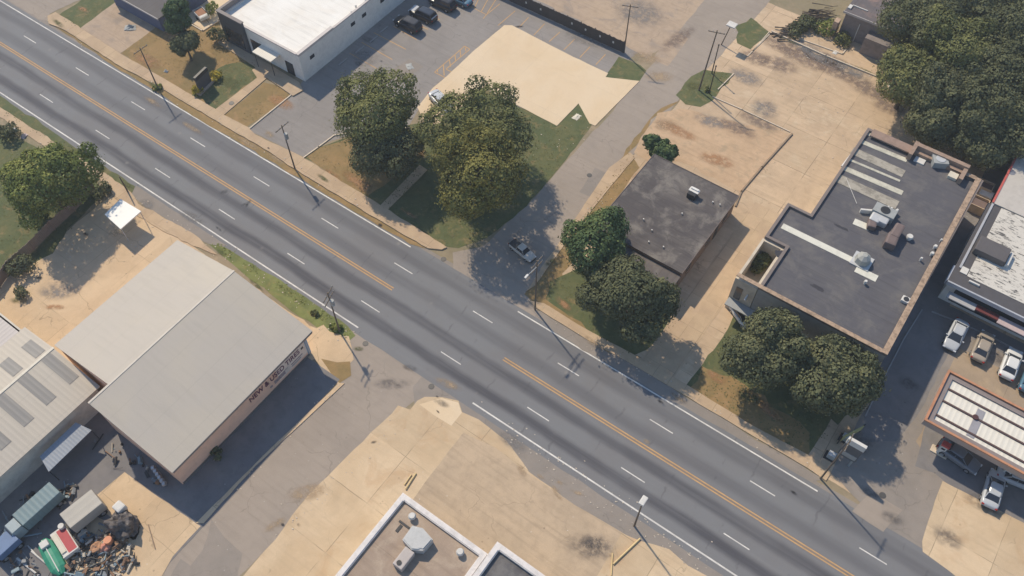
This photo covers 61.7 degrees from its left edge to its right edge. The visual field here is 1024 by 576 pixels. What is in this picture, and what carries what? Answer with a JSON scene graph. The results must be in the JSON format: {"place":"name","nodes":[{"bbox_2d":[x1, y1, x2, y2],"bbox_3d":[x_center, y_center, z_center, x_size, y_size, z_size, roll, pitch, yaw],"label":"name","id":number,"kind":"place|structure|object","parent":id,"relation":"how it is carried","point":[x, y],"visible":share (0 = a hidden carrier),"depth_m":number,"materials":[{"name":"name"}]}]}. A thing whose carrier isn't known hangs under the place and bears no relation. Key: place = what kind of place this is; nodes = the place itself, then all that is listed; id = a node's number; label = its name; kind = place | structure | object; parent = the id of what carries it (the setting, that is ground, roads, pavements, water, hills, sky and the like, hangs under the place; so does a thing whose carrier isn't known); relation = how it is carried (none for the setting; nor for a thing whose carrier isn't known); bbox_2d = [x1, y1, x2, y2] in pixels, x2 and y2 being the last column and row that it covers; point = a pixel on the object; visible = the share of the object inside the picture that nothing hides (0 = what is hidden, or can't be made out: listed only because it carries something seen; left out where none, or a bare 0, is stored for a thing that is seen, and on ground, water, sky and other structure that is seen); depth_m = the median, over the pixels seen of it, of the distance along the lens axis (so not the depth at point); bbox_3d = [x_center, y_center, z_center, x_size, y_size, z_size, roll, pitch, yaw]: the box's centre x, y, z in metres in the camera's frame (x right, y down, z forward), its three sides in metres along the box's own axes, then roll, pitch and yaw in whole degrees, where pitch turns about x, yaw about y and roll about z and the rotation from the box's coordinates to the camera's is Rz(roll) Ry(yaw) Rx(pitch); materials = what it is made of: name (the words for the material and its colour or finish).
{"place":"outdoors","nodes":[
{"label":"outdoors","id":0,"kind":"place"},
{"bbox_2d":[0,132,99,277],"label":"lawn","id":1,"kind":"structure","parent":0,"point":[9,223],"depth_m":109.79,"materials":[{"name":"green plant"}]},
{"bbox_2d":[0,184,95,288],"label":"board fence","id":2,"kind":"object","parent":1,"relation":"on","point":[51,226],"visible":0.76,"depth_m":107.63,"materials":[{"name":"brown wood"}]},
{"bbox_2d":[0,139,105,230],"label":"tree","id":3,"kind":"object","parent":1,"relation":"on","point":[58,164],"visible":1,"depth_m":104.06,"materials":[{"name":"green plant"}]},
{"bbox_2d":[60,0,114,27],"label":"lawn","id":4,"kind":"structure","parent":0,"point":[70,13],"depth_m":133.47,"materials":[{"name":"green plant"}]},
{"bbox_2d":[0,412,188,575],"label":"yard","id":5,"kind":"structure","parent":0,"point":[83,466],"depth_m":90.51,"materials":[{"name":"concrete"}]},
{"bbox_2d":[3,482,64,538],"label":"box truck","id":6,"kind":"object","parent":5,"relation":"on","point":[39,505],"visible":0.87,"depth_m":86.60,"materials":[{"name":"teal metal"}]},
{"bbox_2d":[38,538,66,575],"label":"boat","id":7,"kind":"object","parent":5,"relation":"on","point":[53,559],"visible":0.99,"depth_m":85.30,"materials":[{"name":"plastic"}]},
{"bbox_2d":[40,422,100,479],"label":"carport","id":8,"kind":"object","parent":5,"relation":"on","point":[55,453],"visible":1,"depth_m":89.92,"materials":[{"name":"white metal"}]},
{"bbox_2d":[0,434,167,575],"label":"scrap","id":9,"kind":"object","parent":5,"relation":"on","point":[83,535],"visible":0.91,"depth_m":85.72,"materials":[{"name":"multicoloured metal"}]},
{"bbox_2d":[62,517,144,575],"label":"yard","id":10,"kind":"structure","parent":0,"point":[93,526],"depth_m":85.96,"materials":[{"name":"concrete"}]},
{"bbox_2d":[50,523,80,559],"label":"flatbed trailer","id":11,"kind":"object","parent":10,"relation":"on","point":[65,542],"visible":1,"depth_m":85.95,"materials":[{"name":"metal"}]},
{"bbox_2d":[60,490,107,533],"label":"box trailer","id":12,"kind":"object","parent":10,"relation":"on","point":[81,513],"visible":1,"depth_m":86.43,"materials":[{"name":"white metal"}]},
{"bbox_2d":[0,107,216,254],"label":"sidewalk","id":13,"kind":"structure","parent":0,"point":[152,217],"depth_m":111.57,"materials":[{"name":"concrete"}]},
{"bbox_2d":[81,3,154,52],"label":"driveway","id":14,"kind":"structure","parent":0,"point":[107,25],"depth_m":131.07,"materials":[{"name":"concrete"}]},
{"bbox_2d":[97,472,199,575],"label":"yard","id":15,"kind":"structure","parent":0,"point":[172,529],"depth_m":87.85,"materials":[{"name":"concrete"}]},
{"bbox_2d":[103,500,139,539],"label":"pile","id":16,"kind":"object","parent":15,"relation":"on","point":[121,522],"visible":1,"depth_m":86.33,"materials":[{"name":"grey"}]},
{"bbox_2d":[121,22,247,103],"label":"lawn","id":17,"kind":"structure","parent":0,"point":[207,58],"depth_m":127.39,"materials":[{"name":"brown plant"}]},
{"bbox_2d":[161,0,191,34],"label":"tree","id":18,"kind":"object","parent":17,"relation":"on","point":[178,9],"visible":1,"depth_m":123.31,"materials":[{"name":"green plant"}]},
{"bbox_2d":[167,29,202,60],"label":"tree","id":19,"kind":"object","parent":17,"relation":"on","point":[183,43],"visible":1,"depth_m":123.52,"materials":[{"name":"green plant"}]},
{"bbox_2d":[192,62,256,108],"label":"lawn","id":20,"kind":"structure","parent":0,"point":[233,76],"depth_m":124.25,"materials":[{"name":"green plant"}]},
{"bbox_2d":[48,12,446,249],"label":"sidewalk","id":21,"kind":"structure","parent":0,"point":[344,191],"depth_m":117.08,"materials":[{"name":"concrete"}]},
{"bbox_2d":[169,357,339,562],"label":"yard","id":22,"kind":"structure","parent":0,"point":[290,402],"depth_m":93.01,"materials":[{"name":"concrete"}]},
{"bbox_2d":[225,82,288,125],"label":"lawn","id":23,"kind":"structure","parent":0,"point":[248,105],"depth_m":121.88,"materials":[{"name":"brown plant"}]},
{"bbox_2d":[162,330,421,575],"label":"side street","id":24,"kind":"structure","parent":0,"point":[357,408],"depth_m":92.06,"materials":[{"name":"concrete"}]},
{"bbox_2d":[171,519,241,575],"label":"asphalt patch","id":25,"kind":"object","parent":24,"relation":"on","point":[220,554],"visible":1,"depth_m":85.71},
{"bbox_2d":[196,383,343,522],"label":"kerb","id":26,"kind":"structure","parent":24,"relation":"on","point":[207,514],"depth_m":92.03,"materials":[{"name":"concrete"}]},
{"bbox_2d":[215,0,404,80],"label":"office building","id":27,"kind":"structure","parent":0,"point":[304,40],"depth_m":125.52,"materials":[{"name":"white concrete"}]},
{"bbox_2d":[307,137,411,195],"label":"lawn","id":28,"kind":"structure","parent":0,"point":[336,154],"depth_m":115.25,"materials":[{"name":"brown plant"}]},
{"bbox_2d":[331,64,419,152],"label":"tree","id":29,"kind":"object","parent":28,"relation":"on","point":[380,98],"visible":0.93,"depth_m":108.65,"materials":[{"name":"green plant"}]},
{"bbox_2d":[348,110,427,181],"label":"tree","id":30,"kind":"object","parent":28,"relation":"on","point":[387,160],"visible":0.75,"depth_m":107.78,"materials":[{"name":"green plant"}]},
{"bbox_2d":[0,0,859,575],"bbox_3d":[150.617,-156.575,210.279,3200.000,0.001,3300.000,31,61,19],"label":"ground","id":31,"kind":"structure","parent":0,"point":[802,6],"depth_m":118.07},
{"bbox_2d":[9,0,78,20],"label":"parking strip","id":32,"kind":"object","parent":31,"relation":"on","point":[41,9],"visible":1,"depth_m":134.15,"materials":[{"name":"concrete"}]},
{"bbox_2d":[0,313,99,502],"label":"metal shed","id":33,"kind":"structure","parent":31,"relation":"on","point":[48,392],"depth_m":91.21,"materials":[{"name":"white metal"}]},
{"bbox_2d":[0,96,134,192],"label":"verge","id":34,"kind":"structure","parent":31,"relation":"on","point":[6,105],"depth_m":119.22,"materials":[{"name":"green plant"}]},
{"bbox_2d":[0,195,315,391],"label":"yard","id":35,"kind":"structure","parent":31,"relation":"on","point":[92,281],"depth_m":105.40,"materials":[{"name":"concrete"}]},
{"bbox_2d":[105,199,146,240],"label":"white canopy","id":36,"kind":"object","parent":35,"relation":"on","point":[120,214],"visible":1,"depth_m":107.32,"materials":[{"name":"metal"}]},
{"bbox_2d":[55,240,311,483],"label":"tyre shop","id":37,"kind":"structure","parent":35,"relation":"on","point":[186,358],"depth_m":92.60,"materials":[{"name":"metal"}]},
{"bbox_2d":[114,0,206,31],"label":"storage shed","id":38,"kind":"structure","parent":31,"relation":"on","point":[149,11],"depth_m":130.51,"materials":[{"name":"metal"}]},
{"bbox_2d":[133,185,226,245],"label":"apron","id":39,"kind":"object","parent":31,"relation":"on","point":[142,196],"visible":1,"depth_m":110.51,"materials":[{"name":"concrete"}]},
{"bbox_2d":[56,27,425,247],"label":"verge","id":40,"kind":"structure","parent":31,"relation":"on","point":[214,124],"depth_m":117.48,"materials":[{"name":"brown soil"}]},
{"bbox_2d":[218,38,302,95],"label":"walkway","id":41,"kind":"structure","parent":31,"relation":"on","point":[287,83],"depth_m":125.46,"materials":[{"name":"concrete"}]},
{"bbox_2d":[209,244,354,339],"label":"verge","id":42,"kind":"structure","parent":31,"relation":"on","point":[269,281],"depth_m":103.72,"materials":[{"name":"green plant"}]},
{"bbox_2d":[309,325,353,383],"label":"verge","id":43,"kind":"structure","parent":31,"relation":"on","point":[326,344],"depth_m":99.49,"materials":[{"name":"concrete"}]},
{"bbox_2d":[335,493,487,575],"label":"parapet building","id":44,"kind":"structure","parent":31,"relation":"on","point":[407,536],"depth_m":82.02,"materials":[{"name":"concrete"}]},
{"bbox_2d":[0,5,830,450],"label":"grass","id":45,"kind":"structure","parent":31,"relation":"on","point":[472,231],"depth_m":110.96,"materials":[{"name":"plant"}]},
{"bbox_2d":[250,0,637,156],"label":"parking lot","id":46,"kind":"structure","parent":31,"relation":"on","point":[442,47],"depth_m":127.92,"materials":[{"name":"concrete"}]},
{"bbox_2d":[417,25,638,125],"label":"concrete slab","id":47,"kind":"structure","parent":46,"relation":"on","point":[555,86],"depth_m":124.79,"materials":[{"name":"beige concrete"}]},
{"bbox_2d":[509,0,624,52],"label":"board fence","id":48,"kind":"object","parent":46,"relation":"on","point":[609,40],"visible":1,"depth_m":130.02,"materials":[{"name":"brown wood"}]},
{"bbox_2d":[472,542,544,575],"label":"parapet building","id":49,"kind":"structure","parent":31,"relation":"on","point":[500,560],"depth_m":80.97,"materials":[{"name":"white concrete"}]},
{"bbox_2d":[991,153,1023,217],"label":"store annex","id":50,"kind":"object","parent":31,"relation":"on","point":[1009,195],"visible":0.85,"depth_m":106.99,"materials":[{"name":"white metal"}]},
{"bbox_2d":[419,398,461,424],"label":"sidewalk","id":51,"kind":"structure","parent":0,"point":[449,412],"depth_m":95.04,"materials":[{"name":"concrete"}]},
{"bbox_2d":[306,91,591,247],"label":"lawn","id":52,"kind":"structure","parent":0,"point":[425,224],"depth_m":113.18,"materials":[{"name":"green plant"}]},
{"bbox_2d":[413,74,534,179],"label":"tree","id":53,"kind":"object","parent":52,"relation":"on","point":[474,96],"visible":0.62,"depth_m":108.04,"materials":[{"name":"green plant"}]},
{"bbox_2d":[425,118,531,226],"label":"tree","id":54,"kind":"object","parent":52,"relation":"on","point":[470,195],"visible":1,"depth_m":101.29,"materials":[{"name":"green plant"}]},
{"bbox_2d":[45,4,862,447],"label":"grey washes","id":55,"kind":"object","parent":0,"point":[707,120],"visible":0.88,"depth_m":125.34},
{"bbox_2d":[6,0,922,548],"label":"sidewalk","id":56,"kind":"structure","parent":0,"point":[854,504],"depth_m":90.73,"materials":[{"name":"concrete"}]},
{"bbox_2d":[244,397,705,575],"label":"parking lot","id":57,"kind":"structure","parent":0,"point":[329,535],"depth_m":89.19,"materials":[{"name":"concrete"}]},
{"bbox_2d":[0,0,953,575],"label":"road","id":58,"kind":"structure","parent":0,"point":[722,502],"depth_m":100.02,"materials":[{"name":"grey asphalt"}]},
{"bbox_2d":[413,433,621,575],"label":"parking lot","id":59,"kind":"structure","parent":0,"point":[484,496],"depth_m":88.40,"materials":[{"name":"concrete"}]},
{"bbox_2d":[413,377,722,575],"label":"road","id":60,"kind":"structure","parent":0,"point":[565,487],"depth_m":89.55,"materials":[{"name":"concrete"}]},
{"bbox_2d":[527,152,634,290],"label":"walkway","id":61,"kind":"structure","parent":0,"point":[624,162],"depth_m":112.62,"materials":[{"name":"concrete"}]},
{"bbox_2d":[525,101,678,357],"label":"verge","id":62,"kind":"structure","parent":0,"point":[560,261],"depth_m":107.01,"materials":[{"name":"brown plant"}]},
{"bbox_2d":[546,271,667,354],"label":"lawn","id":63,"kind":"structure","parent":0,"point":[602,327],"depth_m":102.11,"materials":[{"name":"green plant"}]},
{"bbox_2d":[557,205,631,280],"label":"tree","id":64,"kind":"object","parent":63,"relation":"on","point":[580,235],"visible":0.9,"depth_m":97.98,"materials":[{"name":"green plant"}]},
{"bbox_2d":[574,252,684,343],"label":"tree","id":65,"kind":"object","parent":63,"relation":"on","point":[629,272],"visible":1,"depth_m":94.40,"materials":[{"name":"green plant"}]},
{"bbox_2d":[453,0,769,316],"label":"side street","id":66,"kind":"structure","parent":0,"point":[496,265],"depth_m":115.97,"materials":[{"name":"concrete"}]},
{"bbox_2d":[537,0,703,57],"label":"yard","id":67,"kind":"structure","parent":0,"point":[651,35],"depth_m":132.68,"materials":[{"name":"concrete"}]},
{"bbox_2d":[606,57,645,80],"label":"lawn","id":68,"kind":"structure","parent":0,"point":[622,68],"depth_m":125.83,"materials":[{"name":"green plant"}]},
{"bbox_2d":[531,310,822,480],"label":"sidewalk","id":69,"kind":"structure","parent":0,"point":[654,384],"depth_m":96.43,"materials":[{"name":"concrete"}]},
{"bbox_2d":[528,300,830,480],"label":"sidewalk","id":70,"kind":"structure","parent":0,"point":[803,459],"depth_m":96.11,"materials":[{"name":"concrete"}]},
{"bbox_2d":[676,70,731,106],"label":"lawn","id":71,"kind":"structure","parent":0,"point":[688,99],"depth_m":123.70,"materials":[{"name":"green plant"}]},
{"bbox_2d":[643,202,779,376],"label":"alley","id":72,"kind":"structure","parent":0,"point":[670,350],"depth_m":103.55,"materials":[{"name":"concrete"}]},
{"bbox_2d":[634,108,789,191],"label":"yard","id":73,"kind":"structure","parent":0,"point":[744,155],"depth_m":117.51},
{"bbox_2d":[691,366,809,453],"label":"lawn","id":74,"kind":"structure","parent":0,"point":[755,411],"depth_m":95.12,"materials":[{"name":"brown plant"}]},
{"bbox_2d":[736,18,769,48],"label":"lawn","id":75,"kind":"structure","parent":0,"point":[751,33],"depth_m":130.44,"materials":[{"name":"green plant"}]},
{"bbox_2d":[687,316,850,451],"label":"lawn","id":76,"kind":"structure","parent":0,"point":[777,399],"depth_m":95.81,"materials":[{"name":"green plant"}]},
{"bbox_2d":[717,306,825,391],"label":"tree","id":77,"kind":"object","parent":76,"relation":"on","point":[749,363],"visible":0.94,"depth_m":90.22,"materials":[{"name":"green plant"}]},
{"bbox_2d":[780,331,891,420],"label":"tree","id":78,"kind":"object","parent":76,"relation":"on","point":[866,372],"visible":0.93,"depth_m":88.90,"materials":[{"name":"green plant"}]},
{"bbox_2d":[540,2,1023,492],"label":"yard","id":79,"kind":"structure","parent":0,"point":[778,182],"depth_m":120.33,"materials":[{"name":"concrete"}]},
{"bbox_2d":[642,133,679,162],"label":"tree","id":80,"kind":"object","parent":79,"relation":"on","point":[658,145],"visible":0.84,"depth_m":112.73,"materials":[{"name":"green plant"}]},
{"bbox_2d":[598,154,738,296],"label":"flat roofed house","id":81,"kind":"structure","parent":79,"relation":"on","point":[677,215],"depth_m":106.37,"materials":[{"name":"grey concrete"}]},
{"bbox_2d":[666,31,895,134],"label":"brown washes","id":82,"kind":"object","parent":79,"relation":"on","point":[834,68],"visible":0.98,"depth_m":126.31,"materials":[{"name":"soil"}]},
{"bbox_2d":[725,128,983,363],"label":"warehouse","id":83,"kind":"structure","parent":79,"relation":"on","point":[856,254],"depth_m":100.16,"materials":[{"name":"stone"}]},
{"bbox_2d":[830,0,927,60],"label":"house","id":84,"kind":"structure","parent":79,"relation":"on","point":[858,24],"depth_m":126.80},
{"bbox_2d":[871,40,954,109],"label":"tree","id":85,"kind":"object","parent":79,"relation":"on","point":[899,90],"visible":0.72,"depth_m":114.60,"materials":[{"name":"green plant"}]},
{"bbox_2d":[899,83,960,149],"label":"tree","id":86,"kind":"object","parent":79,"relation":"on","point":[927,129],"visible":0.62,"depth_m":111.20,"materials":[{"name":"green plant"}]},
{"bbox_2d":[944,99,1016,172],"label":"tree","id":87,"kind":"object","parent":79,"relation":"on","point":[969,143],"visible":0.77,"depth_m":109.08,"materials":[{"name":"green plant"}]},
{"bbox_2d":[938,202,1023,339],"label":"store","id":88,"kind":"structure","parent":79,"relation":"on","point":[984,280],"depth_m":100.38,"materials":[{"name":"white metal"}]},
{"bbox_2d":[808,419,844,469],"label":"driveway","id":89,"kind":"structure","parent":0,"point":[832,431],"depth_m":92.70,"materials":[{"name":"concrete"}]},
{"bbox_2d":[860,321,949,441],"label":"forecourt","id":90,"kind":"structure","parent":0,"point":[892,414],"depth_m":95.80,"materials":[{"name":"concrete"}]},
{"bbox_2d":[942,317,969,352],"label":"parked car","id":91,"kind":"object","parent":90,"relation":"on","point":[952,341],"visible":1,"depth_m":99.03,"materials":[{"name":"silver metal"}]},
{"bbox_2d":[831,335,1023,575],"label":"forecourt","id":92,"kind":"structure","parent":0,"point":[898,477],"depth_m":90.84,"materials":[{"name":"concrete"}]},
{"bbox_2d":[852,493,901,530],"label":"asphalt patch","id":93,"kind":"object","parent":92,"relation":"on","point":[879,513],"visible":1,"depth_m":88.52,"materials":[{"name":"asphalt"}]},
{"bbox_2d":[969,329,995,364],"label":"parked car","id":94,"kind":"object","parent":92,"relation":"on","point":[979,352],"visible":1,"depth_m":98.01,"materials":[{"name":"beige paint"}]},
{"bbox_2d":[880,162,1010,383],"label":"alley","id":95,"kind":"structure","parent":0,"point":[911,353],"depth_m":102.26,"materials":[{"name":"grey asphalt"}]},
{"bbox_2d":[896,18,1023,163],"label":"woodland floor","id":96,"kind":"structure","parent":0,"point":[1010,161],"depth_m":122.56,"materials":[{"name":"plant"}]},
{"bbox_2d":[873,0,968,57],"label":"tree","id":97,"kind":"object","parent":96,"relation":"on","point":[911,33],"visible":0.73,"depth_m":117.53,"materials":[{"name":"green plant"}]},
{"bbox_2d":[907,58,1004,130],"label":"tree","id":98,"kind":"object","parent":96,"relation":"on","point":[957,92],"visible":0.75,"depth_m":110.73,"materials":[{"name":"green plant"}]},
{"bbox_2d":[915,4,1007,79],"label":"tree","id":99,"kind":"object","parent":96,"relation":"on","point":[972,42],"visible":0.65,"depth_m":113.51,"materials":[{"name":"green plant"}]},
{"bbox_2d":[943,40,1023,137],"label":"tree","id":100,"kind":"object","parent":96,"relation":"on","point":[1010,73],"visible":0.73,"depth_m":108.83,"materials":[{"name":"green plant"}]},
{"bbox_2d":[954,0,1023,66],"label":"tree","id":101,"kind":"object","parent":96,"relation":"on","point":[1009,25],"visible":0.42,"depth_m":114.35,"materials":[{"name":"green plant"}]},
{"bbox_2d":[977,95,1023,160],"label":"tree","id":102,"kind":"object","parent":96,"relation":"on","point":[1018,143],"visible":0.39,"depth_m":108.27,"materials":[{"name":"green plant"}]},
{"bbox_2d":[915,426,1023,522],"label":"forecourt","id":103,"kind":"structure","parent":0,"point":[950,472],"depth_m":90.71,"materials":[{"name":"concrete"}]},
{"bbox_2d":[935,437,981,474],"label":"parked car","id":104,"kind":"object","parent":103,"relation":"on","point":[962,457],"visible":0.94,"depth_m":90.68,"materials":[{"name":"grey paint"}]},
{"bbox_2d":[921,370,1023,479],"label":"petrol canopy","id":105,"kind":"object","parent":103,"relation":"on","point":[983,422],"visible":1,"depth_m":89.46,"materials":[{"name":"white metal"}]},
{"bbox_2d":[979,468,1007,511],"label":"parked car","id":106,"kind":"object","parent":103,"relation":"on","point":[990,497],"visible":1,"depth_m":88.41,"materials":[{"name":"silver metal"}]},
{"bbox_2d":[916,349,1023,446],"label":"forecourt","id":107,"kind":"structure","parent":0,"point":[985,375],"depth_m":97.28,"materials":[{"name":"concrete"}]},
{"bbox_2d":[997,346,1023,382],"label":"parked car","id":108,"kind":"object","parent":107,"relation":"on","point":[1007,370],"visible":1,"depth_m":96.75,"materials":[{"name":"white paint"}]},
{"bbox_2d":[922,481,1023,575],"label":"forecourt","id":109,"kind":"structure","parent":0,"point":[965,534],"depth_m":86.93,"materials":[{"name":"concrete"}]},
{"bbox_2d":[942,306,1023,363],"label":"forecourt","id":110,"kind":"structure","parent":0,"point":[953,313],"depth_m":100.70,"materials":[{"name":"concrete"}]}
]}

